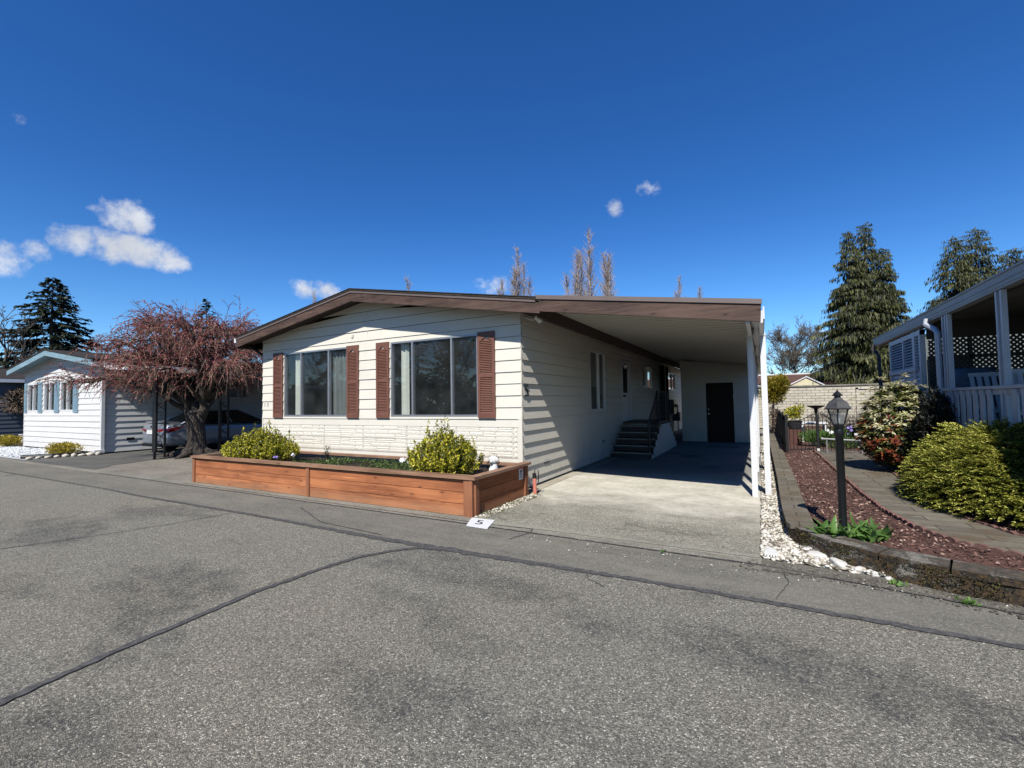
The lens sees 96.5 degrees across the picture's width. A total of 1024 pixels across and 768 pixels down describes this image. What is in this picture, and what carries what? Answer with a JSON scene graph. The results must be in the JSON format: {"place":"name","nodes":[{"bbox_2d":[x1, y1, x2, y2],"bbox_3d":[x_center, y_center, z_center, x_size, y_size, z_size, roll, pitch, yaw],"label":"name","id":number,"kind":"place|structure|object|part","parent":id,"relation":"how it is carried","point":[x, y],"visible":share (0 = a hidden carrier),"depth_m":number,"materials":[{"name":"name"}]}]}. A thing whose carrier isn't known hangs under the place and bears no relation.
{"place":"outdoors","nodes":[
{"label":"outdoors","id":0,"kind":"place"},
{"bbox_2d":[22,443,251,469],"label":"side driveway","id":1,"kind":"structure","parent":0,"point":[95,461],"depth_m":14.07,"materials":[{"name":"concrete"}]},
{"bbox_2d":[103,365,260,459],"bbox_3d":[-9.205,0.959,19.788,4.050,3.060,12.050,-2,-3,29],"label":"carport","id":2,"kind":"object","parent":1,"relation":"on","point":[155,406],"visible":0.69,"depth_m":14.27,"materials":[{"name":"paint"}]},
{"bbox_2d":[142,409,261,449],"bbox_3d":[-11.229,1.702,17.644,1.860,1.472,4.639,-2,-3,29],"label":"parked car","id":3,"kind":"object","parent":1,"relation":"on","point":[176,431],"visible":0.38,"depth_m":16.58,"materials":[{"name":"silver metal"}]},
{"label":"windows","id":4,"kind":"part","parent":3,"relation":"part of","materials":[{"name":"black glass"}]},
{"bbox_2d":[1,427,952,573],"bbox_3d":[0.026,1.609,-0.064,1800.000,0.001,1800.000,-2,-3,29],"label":"ground","id":5,"kind":"structure","parent":0,"point":[817,523],"depth_m":8.63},
{"bbox_2d":[0,383,23,414],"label":"spreading hedge","id":6,"kind":"object","parent":5,"relation":"on","point":[16,393],"visible":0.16,"depth_m":22.77,"materials":[{"name":"brown plant"}]},
{"bbox_2d":[0,337,42,367],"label":"bare tree","id":7,"kind":"object","parent":5,"relation":"on","point":[25,352],"visible":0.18,"depth_m":40.31,"materials":[{"name":"brown plant"}]},
{"bbox_2d":[0,305,44,423],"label":"bare tree","id":8,"kind":"object","parent":5,"relation":"on","point":[7,350],"visible":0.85,"depth_m":38.21,"materials":[{"name":"brown plant"}]},
{"bbox_2d":[0,369,48,436],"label":"mobile home","id":9,"kind":"object","parent":5,"relation":"on","point":[15,421],"depth_m":23.13,"materials":[{"name":"blue"}]},
{"bbox_2d":[0,445,80,459],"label":"gravel bed","id":10,"kind":"object","parent":5,"relation":"on","point":[18,457],"visible":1,"depth_m":15.02,"materials":[{"name":"white gravel"}]},
{"bbox_2d":[0,434,22,446],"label":"shrub","id":11,"kind":"object","parent":10,"relation":"on","point":[8,439],"visible":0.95,"depth_m":19.40,"materials":[{"name":"yellow plant"}]},
{"bbox_2d":[20,452,88,458],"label":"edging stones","id":12,"kind":"object","parent":10,"relation":"on","point":[36,455],"visible":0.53,"depth_m":14.69,"materials":[{"name":"white stone"}]},
{"bbox_2d":[44,441,84,453],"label":"shrub","id":13,"kind":"object","parent":10,"relation":"on","point":[62,447],"visible":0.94,"depth_m":15.32,"materials":[{"name":"yellow plant"}]},
{"bbox_2d":[6,347,262,452],"bbox_3d":[-13.164,0.636,25.249,8.200,4.270,18.480,-2,-3,29],"label":"mobile home","id":14,"kind":"object","parent":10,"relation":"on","point":[105,424],"visible":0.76,"depth_m":17.12,"materials":[{"name":"white paint"}]},
{"bbox_2d":[27,383,36,411],"bbox_3d":[-19.750,0.579,18.940,1.180,1.180,0.160,-2,-3,29],"label":"window","id":15,"kind":"structure","parent":14,"relation":"in","point":[34,396],"depth_m":19.09,"materials":[{"name":"white glass"}]},
{"bbox_2d":[43,382,53,411],"bbox_3d":[-18.249,0.522,18.122,1.080,1.180,0.160,-2,-3,29],"label":"window","id":16,"kind":"structure","parent":14,"relation":"in","point":[45,390],"depth_m":18.22,"materials":[{"name":"white metal"}]},
{"bbox_2d":[60,380,72,411],"bbox_3d":[-16.757,0.465,17.309,1.200,1.180,0.160,-2,-3,29],"label":"window","id":17,"kind":"structure","parent":14,"relation":"in","point":[67,403],"depth_m":17.49,"materials":[{"name":"white glass"}]},
{"bbox_2d":[230,384,246,398],"bbox_3d":[-11.858,0.181,19.751,0.082,0.900,0.800,-2,-3,29],"label":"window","id":18,"kind":"structure","parent":14,"relation":"in","point":[237,395],"depth_m":19.75,"materials":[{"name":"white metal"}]},
{"bbox_2d":[0,277,103,427],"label":"fir tree","id":19,"kind":"object","parent":5,"relation":"on","point":[57,329],"visible":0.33,"depth_m":41.87,"materials":[{"name":"green plant"}]},
{"bbox_2d":[96,457,191,481],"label":"gravel yard","id":20,"kind":"structure","parent":5,"relation":"on","point":[174,469],"depth_m":11.69,"materials":[{"name":"grey gravel"}]},
{"bbox_2d":[19,295,262,458],"bbox_3d":[-10.349,-0.213,15.046,6.932,5.262,6.282,0,-2,-11],"label":"weeping tree","id":21,"kind":"object","parent":20,"relation":"on","point":[206,390],"visible":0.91,"depth_m":13.81,"materials":[{"name":"brown plant"}]},
{"bbox_2d":[196,299,219,353],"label":"fir tree","id":22,"kind":"object","parent":5,"relation":"on","point":[205,308],"visible":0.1,"depth_m":60.07,"materials":[{"name":"green plant"}]},
{"bbox_2d":[190,451,530,517],"bbox_3d":[-3.124,1.666,8.608,7.030,0.548,1.900,-2,-3,29],"label":"planter box","id":23,"kind":"object","parent":5,"relation":"on","point":[477,492],"visible":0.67,"depth_m":7.25,"materials":[{"name":"brown wood"}]},
{"bbox_2d":[219,420,300,462],"bbox_3d":[-5.278,1.200,9.559,2.163,0.959,1.196,-2,-3,29],"label":"planter shrub","id":24,"kind":"object","parent":23,"relation":"on","point":[266,445],"visible":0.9,"depth_m":9.28,"materials":[{"name":"yellow plant"}]},
{"bbox_2d":[322,446,329,458],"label":"lavender","id":25,"kind":"object","parent":23,"relation":"on","point":[325,453],"visible":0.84,"depth_m":9.52,"materials":[{"name":"green plant"}]},
{"bbox_2d":[249,456,423,476],"bbox_3d":[-2.918,1.487,8.413,4.112,0.105,1.504,-2,-3,29],"label":"ground cover","id":26,"kind":"object","parent":23,"relation":"on","point":[386,463],"visible":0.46,"depth_m":8.70,"materials":[{"name":"green plant"}]},
{"bbox_2d":[400,457,413,469],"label":"daisies","id":27,"kind":"object","parent":23,"relation":"in","point":[406,467],"visible":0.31,"depth_m":7.63,"materials":[{"name":"white plant"}]},
{"bbox_2d":[407,415,484,478],"bbox_3d":[-1.057,0.995,7.190,1.327,1.041,1.006,-2,-3,29],"label":"planter shrub","id":28,"kind":"object","parent":23,"relation":"on","point":[444,452],"visible":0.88,"depth_m":6.98,"materials":[{"name":"yellow plant"}]},
{"bbox_2d":[488,455,497,470],"bbox_3d":[-0.281,1.273,7.075,0.166,0.331,0.185,-1,-2,-9],"label":"figurine","id":29,"kind":"object","parent":23,"relation":"on","point":[493,460],"visible":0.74,"depth_m":7.04,"materials":[{"name":"white paint"}]},
{"bbox_2d":[487,453,500,469],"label":"lavender","id":30,"kind":"object","parent":23,"relation":"on","point":[498,462],"visible":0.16,"depth_m":7.33,"materials":[{"name":"green plant"}]},
{"bbox_2d":[404,276,411,289],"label":"bare poplar","id":31,"kind":"object","parent":5,"relation":"on","point":[407,283],"visible":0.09,"depth_m":89.49,"materials":[{"name":"brown plant"}]},
{"bbox_2d":[234,288,681,487],"bbox_3d":[1.717,0.297,18.392,8.400,4.012,20.717,-2,-3,29],"label":"mobile home","id":32,"kind":"object","parent":5,"relation":"on","point":[519,379],"visible":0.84,"depth_m":9.90,"materials":[{"name":"beige paint"}]},
{"bbox_2d":[284,347,345,416],"bbox_3d":[-4.542,-0.012,10.652,2.180,1.540,0.160,-2,-3,29],"label":"window","id":33,"kind":"structure","parent":32,"relation":"in","point":[339,354],"depth_m":10.45,"materials":[{"name":"metal"}]},
{"bbox_2d":[390,334,477,416],"bbox_3d":[-1.527,-0.127,9.009,2.150,1.540,0.160,-2,-3,29],"label":"window","id":34,"kind":"structure","parent":32,"relation":"in","point":[404,344],"depth_m":9.24,"materials":[{"name":"glass"}]},
{"bbox_2d":[587,349,606,410],"bbox_3d":[2.156,-0.071,11.796,0.160,1.530,1.280,-2,-3,29],"label":"window","id":35,"kind":"structure","parent":32,"relation":"in","point":[597,353],"depth_m":11.84,"materials":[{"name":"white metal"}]},
{"bbox_2d":[620,360,630,420],"bbox_3d":[3.561,0.200,14.167,0.145,1.850,0.960,-2,-3,29],"label":"door","id":36,"kind":"structure","parent":32,"relation":"in","point":[625,372],"depth_m":14.20,"materials":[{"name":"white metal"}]},
{"bbox_2d":[642,365,651,387],"bbox_3d":[4.961,-0.261,16.875,0.082,0.800,1.650,-2,-3,29],"label":"window","id":37,"kind":"structure","parent":32,"relation":"in","point":[648,370],"depth_m":17.18,"materials":[{"name":"glass"}]},
{"bbox_2d":[668,372,674,389],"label":"window","id":38,"kind":"structure","parent":32,"relation":"in","point":[671,377],"depth_m":21.52,"materials":[{"name":"glass"}]},
{"bbox_2d":[496,279,505,294],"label":"bare poplar","id":39,"kind":"object","parent":5,"relation":"on","point":[502,290],"visible":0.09,"depth_m":80.50,"materials":[{"name":"plant"}]},
{"bbox_2d":[506,246,534,295],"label":"bare poplar","id":40,"kind":"object","parent":5,"relation":"on","point":[514,282],"visible":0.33,"depth_m":75.08,"materials":[{"name":"brown plant"}]},
{"bbox_2d":[559,224,620,295],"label":"bare poplar","id":41,"kind":"object","parent":5,"relation":"on","point":[577,285],"visible":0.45,"depth_m":73.83,"materials":[{"name":"brown plant"}]},
{"bbox_2d":[528,429,681,493],"bbox_3d":[4.726,2.130,16.104,0.348,0.070,19.100,-2,-3,29],"label":"pale slab strip","id":42,"kind":"object","parent":5,"relation":"on","point":[547,483],"visible":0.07,"depth_m":9.56,"materials":[{"name":"beige concrete"}]},
{"bbox_2d":[671,275,684,296],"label":"bare poplar","id":43,"kind":"object","parent":5,"relation":"on","point":[679,291],"visible":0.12,"depth_m":95.00,"materials":[{"name":"plant"}]},
{"bbox_2d":[697,287,702,297],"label":"bare poplar","id":44,"kind":"object","parent":5,"relation":"on","point":[699,291],"visible":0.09,"depth_m":94.38,"materials":[{"name":"plant"}]},
{"bbox_2d":[766,314,830,373],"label":"bare tree","id":45,"kind":"object","parent":5,"relation":"on","point":[793,357],"visible":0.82,"depth_m":59.49,"materials":[{"name":"plant"}]},
{"bbox_2d":[757,363,874,386],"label":"house","id":46,"kind":"structure","parent":5,"relation":"on","point":[796,379],"depth_m":38.11,"materials":[{"name":"brown"}]},
{"bbox_2d":[758,383,889,427],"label":"block wall","id":47,"kind":"structure","parent":5,"relation":"on","point":[806,395],"depth_m":22.48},
{"bbox_2d":[803,221,912,384],"bbox_3d":[27.489,-5.016,36.346,10.971,15.694,10.598,1,-3,-36],"label":"cedar tree","id":48,"kind":"object","parent":5,"relation":"on","point":[864,299],"visible":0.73,"depth_m":35.39,"materials":[{"name":"green plant"}]},
{"bbox_2d":[769,428,1023,606],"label":"garden wall","id":49,"kind":"structure","parent":5,"relation":"on","point":[998,584],"depth_m":3.86,"materials":[{"name":"concrete"}]},
{"bbox_2d":[775,425,1023,570],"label":"mulch bed","id":50,"kind":"object","parent":5,"relation":"on","point":[952,555],"visible":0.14,"depth_m":5.37,"materials":[{"name":"brown wood"}]},
{"bbox_2d":[758,372,790,435],"bbox_3d":[10.026,0.806,17.487,1.255,2.555,1.227,-2,-3,29],"label":"golden cypress","id":51,"kind":"object","parent":50,"relation":"on","point":[777,386],"visible":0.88,"depth_m":17.34,"materials":[{"name":"yellow plant"}]},
{"bbox_2d":[775,409,788,452],"bbox_3d":[9.460,1.395,16.151,0.060,0.955,10.540,-2,-3,29],"label":"iron fence","id":52,"kind":"object","parent":50,"relation":"on","point":[782,429],"visible":0.88,"depth_m":13.27,"materials":[{"name":"black metal"}]},
{"bbox_2d":[801,422,827,441],"bbox_3d":[9.489,1.500,14.377,0.700,0.605,0.600,-2,-3,29],"label":"garden table","id":53,"kind":"object","parent":50,"relation":"on","point":[802,427],"visible":0.29,"depth_m":14.18,"materials":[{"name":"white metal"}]},
{"bbox_2d":[808,405,824,444],"bbox_3d":[9.005,1.205,13.510,0.432,1.140,0.432,-2,-3,29],"label":"bird bath","id":54,"kind":"object","parent":50,"relation":"on","point":[815,407],"visible":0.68,"depth_m":13.48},
{"bbox_2d":[798,428,856,446],"bbox_3d":[8.742,1.468,12.698,1.405,0.581,0.816,-3,-3,40],"label":"flower bed","id":55,"kind":"object","parent":50,"relation":"on","point":[806,437],"visible":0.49,"depth_m":12.72,"materials":[{"name":"green plant"}]},
{"bbox_2d":[806,408,859,428],"bbox_3d":[14.305,1.454,20.085,2.604,1.070,1.448,-2,-3,29],"label":"thicket","id":56,"kind":"object","parent":50,"relation":"on","point":[828,419],"visible":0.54,"depth_m":20.05,"materials":[{"name":"grey plant"}]},
{"bbox_2d":[824,390,851,530],"bbox_3d":[3.310,0.777,4.608,0.244,1.475,0.256,-2,-3,29],"label":"garden lamp","id":57,"kind":"object","parent":50,"relation":"on","point":[837,402],"visible":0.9,"depth_m":4.58,"materials":[{"name":"black metal"}]},
{"bbox_2d":[822,429,856,448],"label":"primroses","id":58,"kind":"object","parent":50,"relation":"on","point":[832,432],"visible":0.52,"depth_m":12.29,"materials":[{"name":"white plant"}]},
{"bbox_2d":[822,425,858,438],"bbox_3d":[10.184,1.486,13.770,1.515,0.587,1.190,-2,-3,29],"label":"flower bed","id":59,"kind":"object","parent":50,"relation":"on","point":[852,432],"visible":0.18,"depth_m":13.64,"materials":[{"name":"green plant"}]},
{"bbox_2d":[805,510,894,542],"bbox_3d":[3.303,1.391,4.529,0.726,0.255,0.494,-2,-3,29],"label":"tulip plant","id":60,"kind":"object","parent":50,"relation":"on","point":[862,531],"visible":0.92,"depth_m":4.44,"materials":[{"name":"green plant"}]},
{"bbox_2d":[844,426,860,448],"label":"bluebells","id":61,"kind":"object","parent":50,"relation":"on","point":[851,427],"visible":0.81,"depth_m":12.12,"materials":[{"name":"green plant"}]},
{"bbox_2d":[849,372,936,469],"bbox_3d":[7.029,0.707,8.260,1.620,1.806,1.712,-2,-3,29],"label":"pieris shrub","id":62,"kind":"object","parent":50,"relation":"on","point":[887,434],"visible":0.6,"depth_m":8.09,"materials":[{"name":"green plant"}]},
{"bbox_2d":[857,450,1023,536],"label":"scalloped edging","id":63,"kind":"object","parent":50,"relation":"on","point":[975,520],"visible":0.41,"depth_m":4.90,"materials":[{"name":"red concrete"}]},
{"bbox_2d":[909,385,987,475],"bbox_3d":[6.931,0.796,7.269,0.949,1.563,0.985,-2,-3,29],"label":"dark shrub","id":64,"kind":"object","parent":50,"relation":"on","point":[925,420],"visible":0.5,"depth_m":7.24,"materials":[{"name":"green plant"}]},
{"bbox_2d":[894,416,1023,527],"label":"golden juniper","id":65,"kind":"object","parent":50,"relation":"on","point":[981,462],"visible":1,"depth_m":5.28,"materials":[{"name":"yellow-green needle leaves"},{"name":"grey bark"}]},
{"bbox_2d":[871,259,1023,448],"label":"porch house","id":66,"kind":"structure","parent":5,"relation":"on","point":[980,324],"depth_m":7.68,"materials":[{"name":"white wood"}]},
{"bbox_2d":[943,367,999,425],"bbox_3d":[7.850,0.362,7.812,0.660,1.264,1.011,-2,-3,29],"label":"porch chair","id":67,"kind":"object","parent":66,"relation":"on","point":[961,378],"visible":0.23,"depth_m":7.51,"materials":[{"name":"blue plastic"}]},
{"bbox_2d":[968,372,1022,422],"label":"porch chair","id":68,"kind":"object","parent":66,"relation":"on","point":[978,376],"visible":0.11,"depth_m":7.18,"materials":[{"name":"white paint"}]},
{"bbox_2d":[1011,369,1023,421],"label":"porch chair","id":69,"kind":"object","parent":66,"relation":"on","point":[1019,372],"visible":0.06,"depth_m":6.28,"materials":[{"name":"white paint"}]},
{"bbox_2d":[911,227,1023,336],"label":"cedar tree","id":70,"kind":"object","parent":5,"relation":"on","point":[963,275],"visible":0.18,"depth_m":33.16,"materials":[{"name":"green plant"}]},
{"bbox_2d":[0,472,1023,767],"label":"road","id":71,"kind":"structure","parent":0,"point":[420,658],"depth_m":2.70,"materials":[{"name":"grey asphalt"}]},
{"bbox_2d":[1,513,227,548],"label":"hairline crack","id":72,"kind":"object","parent":71,"relation":"on","point":[109,533],"visible":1,"depth_m":5.69,"materials":[{"name":"black asphalt"}]},
{"bbox_2d":[0,546,449,704],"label":"sealed crack","id":73,"kind":"object","parent":71,"relation":"on","point":[4,700],"visible":1,"depth_m":3.21,"materials":[{"name":"black asphalt"}]},
{"bbox_2d":[1,471,1023,648],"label":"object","id":74,"kind":"object","parent":71,"relation":"on","point":[828,612],"visible":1,"depth_m":3.98,"materials":[{"name":"black asphalt"}]},
{"bbox_2d":[0,460,1023,644],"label":"road edge strip","id":75,"kind":"object","parent":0,"point":[848,597],"depth_m":4.50,"materials":[{"name":"concrete"}]},
{"bbox_2d":[300,507,381,534],"bbox_3d":[-2.442,1.825,6.103,2.271,0.001,0.209,-3,-3,43],"label":"hairline crack","id":76,"kind":"object","parent":75,"relation":"on","point":[338,525],"visible":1,"depth_m":5.90,"materials":[{"name":"black asphalt"}]},
{"bbox_2d":[0,457,761,563],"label":"gutter","id":77,"kind":"object","parent":75,"relation":"on","point":[439,515],"visible":0.6,"depth_m":6.70,"materials":[{"name":"grey concrete"}]},
{"bbox_2d":[187,483,757,557],"bbox_3d":[-2.164,1.844,6.835,10.340,0.001,0.085,-2,-3,29],"label":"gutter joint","id":78,"kind":"object","parent":77,"relation":"on","point":[505,525],"visible":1,"depth_m":5.52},
{"bbox_2d":[101,473,1022,613],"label":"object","id":79,"kind":"object","parent":75,"relation":"on","point":[637,547],"visible":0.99,"depth_m":4.58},
{"bbox_2d":[522,537,1013,613],"bbox_3d":[3.300,1.617,3.308,7.428,0.016,0.680,-2,-3,30],"label":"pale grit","id":80,"kind":"object","parent":75,"relation":"on","point":[726,560],"visible":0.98,"depth_m":4.26,"materials":[{"name":"beige gravel"}]},
{"bbox_2d":[762,557,1023,614],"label":"gutter apron","id":81,"kind":"object","parent":75,"relation":"on","point":[867,577],"visible":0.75,"depth_m":3.85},
{"bbox_2d":[732,561,1023,619],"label":"grit","id":82,"kind":"object","parent":81,"relation":"on","point":[958,605],"visible":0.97,"depth_m":3.69,"materials":[{"name":"grey gravel"}]},
{"bbox_2d":[888,578,908,585],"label":"weed","id":83,"kind":"object","parent":81,"relation":"on","point":[898,583],"visible":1,"depth_m":3.70,"materials":[{"name":"green plant"}]},
{"bbox_2d":[955,595,981,605],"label":"weed","id":84,"kind":"object","parent":81,"relation":"on","point":[972,601],"visible":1,"depth_m":3.36,"materials":[{"name":"green plant"}]},
{"bbox_2d":[0,0,1023,373],"label":"sky","id":85,"kind":"structure","parent":0,"point":[269,154],"materials":[{"name":"blue"}]},
{"bbox_2d":[467,429,761,558],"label":"driveway","id":86,"kind":"structure","parent":0,"point":[692,495],"depth_m":6.81,"materials":[{"name":"concrete"}]},
{"bbox_2d":[466,518,494,528],"bbox_3d":[-0.414,1.775,5.843,0.465,0.014,0.370,-2,-3,29],"label":"painted number","id":87,"kind":"object","parent":86,"relation":"on","point":[480,523],"visible":1,"depth_m":5.80,"materials":[{"name":"white paint"}]},
{"bbox_2d":[611,390,675,458],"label":"entry stairs","id":88,"kind":"structure","parent":86,"relation":"on","point":[658,439],"depth_m":12.92,"materials":[{"name":"paint"}]},
{"bbox_2d":[535,295,771,497],"bbox_3d":[6.121,0.378,14.382,3.360,3.272,17.860,-2,-3,29],"label":"carport","id":89,"kind":"object","parent":86,"relation":"on","point":[690,329],"visible":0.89,"depth_m":7.24,"materials":[{"name":"white metal"}]},
{"bbox_2d":[680,361,750,442],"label":"storage shed","id":90,"kind":"structure","parent":86,"relation":"on","point":[715,401],"depth_m":16.32,"materials":[{"name":"beige paint"}]},
{"bbox_2d":[706,382,734,441],"bbox_3d":[7.383,1.007,16.214,0.890,2.105,0.140,-2,-3,29],"label":"door","id":91,"kind":"structure","parent":90,"relation":"in","point":[719,396],"depth_m":16.24,"materials":[{"name":"paint"}]},
{"bbox_2d":[788,429,802,444],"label":"plinth","id":92,"kind":"structure","parent":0,"point":[796,431],"depth_m":13.34,"materials":[{"name":"wood"}]},
{"bbox_2d":[783,403,804,428],"bbox_3d":[8.356,0.930,13.537,0.622,0.803,0.557,-2,-3,29],"label":"potted plant","id":93,"kind":"object","parent":92,"relation":"on","point":[794,412],"visible":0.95,"depth_m":13.45,"materials":[{"name":"yellow plant"}]},
{"bbox_2d":[816,449,1023,553],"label":"garden path","id":94,"kind":"structure","parent":0,"point":[866,475],"depth_m":5.51,"materials":[{"name":"grey concrete"}]},
{"bbox_2d":[789,413,858,450],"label":"iron gate","id":95,"kind":"structure","parent":94,"relation":"on","point":[817,432],"depth_m":11.57,"materials":[{"name":"black metal"}]},
{"bbox_2d":[821,437,863,453],"bbox_3d":[7.976,1.492,10.986,0.890,0.400,0.070,-2,-3,29],"label":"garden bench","id":96,"kind":"object","parent":94,"relation":"on","point":[822,438],"visible":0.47,"depth_m":11.10,"materials":[{"name":"grey metal"}]},
{"bbox_2d":[812,448,1023,558],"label":"scalloped edging","id":97,"kind":"object","parent":94,"relation":"on","point":[982,546],"visible":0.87,"depth_m":4.58,"materials":[{"name":"grey concrete"}]},
{"label":"pebble strip base","id":98,"kind":"structure","parent":0,"visible":0},
{"bbox_2d":[759,434,885,576],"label":"white pebbles","id":99,"kind":"object","parent":98,"relation":"on","point":[774,535],"visible":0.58,"depth_m":4.94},
{"bbox_2d":[764,547,777,560],"bbox_3d":[2.475,1.625,4.365,0.120,0.114,0.038,-2,-3,29],"label":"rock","id":100,"kind":"object","parent":99,"relation":"on","point":[770,551],"visible":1,"depth_m":4.36,"materials":[{"name":"white stone"}]},
{"bbox_2d":[805,550,827,558],"bbox_3d":[2.931,1.642,4.375,0.140,0.073,0.214,1,-3,-36],"label":"white rock","id":101,"kind":"object","parent":99,"relation":"on","point":[818,554],"visible":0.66,"depth_m":4.34,"materials":[{"name":"stone"}]},
{"bbox_2d":[829,557,846,570],"bbox_3d":[2.960,1.639,4.141,0.134,0.100,0.197,-2,-3,29],"label":"white rock","id":102,"kind":"object","parent":99,"relation":"on","point":[838,562],"visible":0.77,"depth_m":4.11,"materials":[{"name":"stone"}]},
{"bbox_2d":[854,566,862,573],"bbox_3d":[3.057,1.634,4.015,0.127,0.062,0.072,-1,-2,-6],"label":"white rock","id":103,"kind":"object","parent":99,"relation":"on","point":[859,568],"visible":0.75,"depth_m":3.99,"materials":[{"name":"stone"}]},
{"bbox_2d":[871,571,879,576],"bbox_3d":[3.126,1.639,3.927,0.072,0.066,0.061,-1,-2,11],"label":"white rock","id":104,"kind":"object","parent":99,"relation":"on","point":[874,573],"visible":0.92,"depth_m":3.91,"materials":[{"name":"stone"}]},
{"label":"planter side soil","id":105,"kind":"structure","parent":0,"visible":0},
{"bbox_2d":[475,493,540,517],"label":"loose pebbles","id":106,"kind":"object","parent":105,"relation":"on","point":[532,496],"visible":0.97,"depth_m":6.78,"materials":[{"name":"white stone"}]},
{"bbox_2d":[532,469,538,494],"bbox_3d":[0.398,1.618,7.607,0.111,0.460,0.066,-1,-2,9],"label":"pipe stub","id":107,"kind":"object","parent":106,"relation":"on","point":[534,483],"visible":0.92,"depth_m":7.58,"materials":[{"name":"orange plastic"}]}
]}

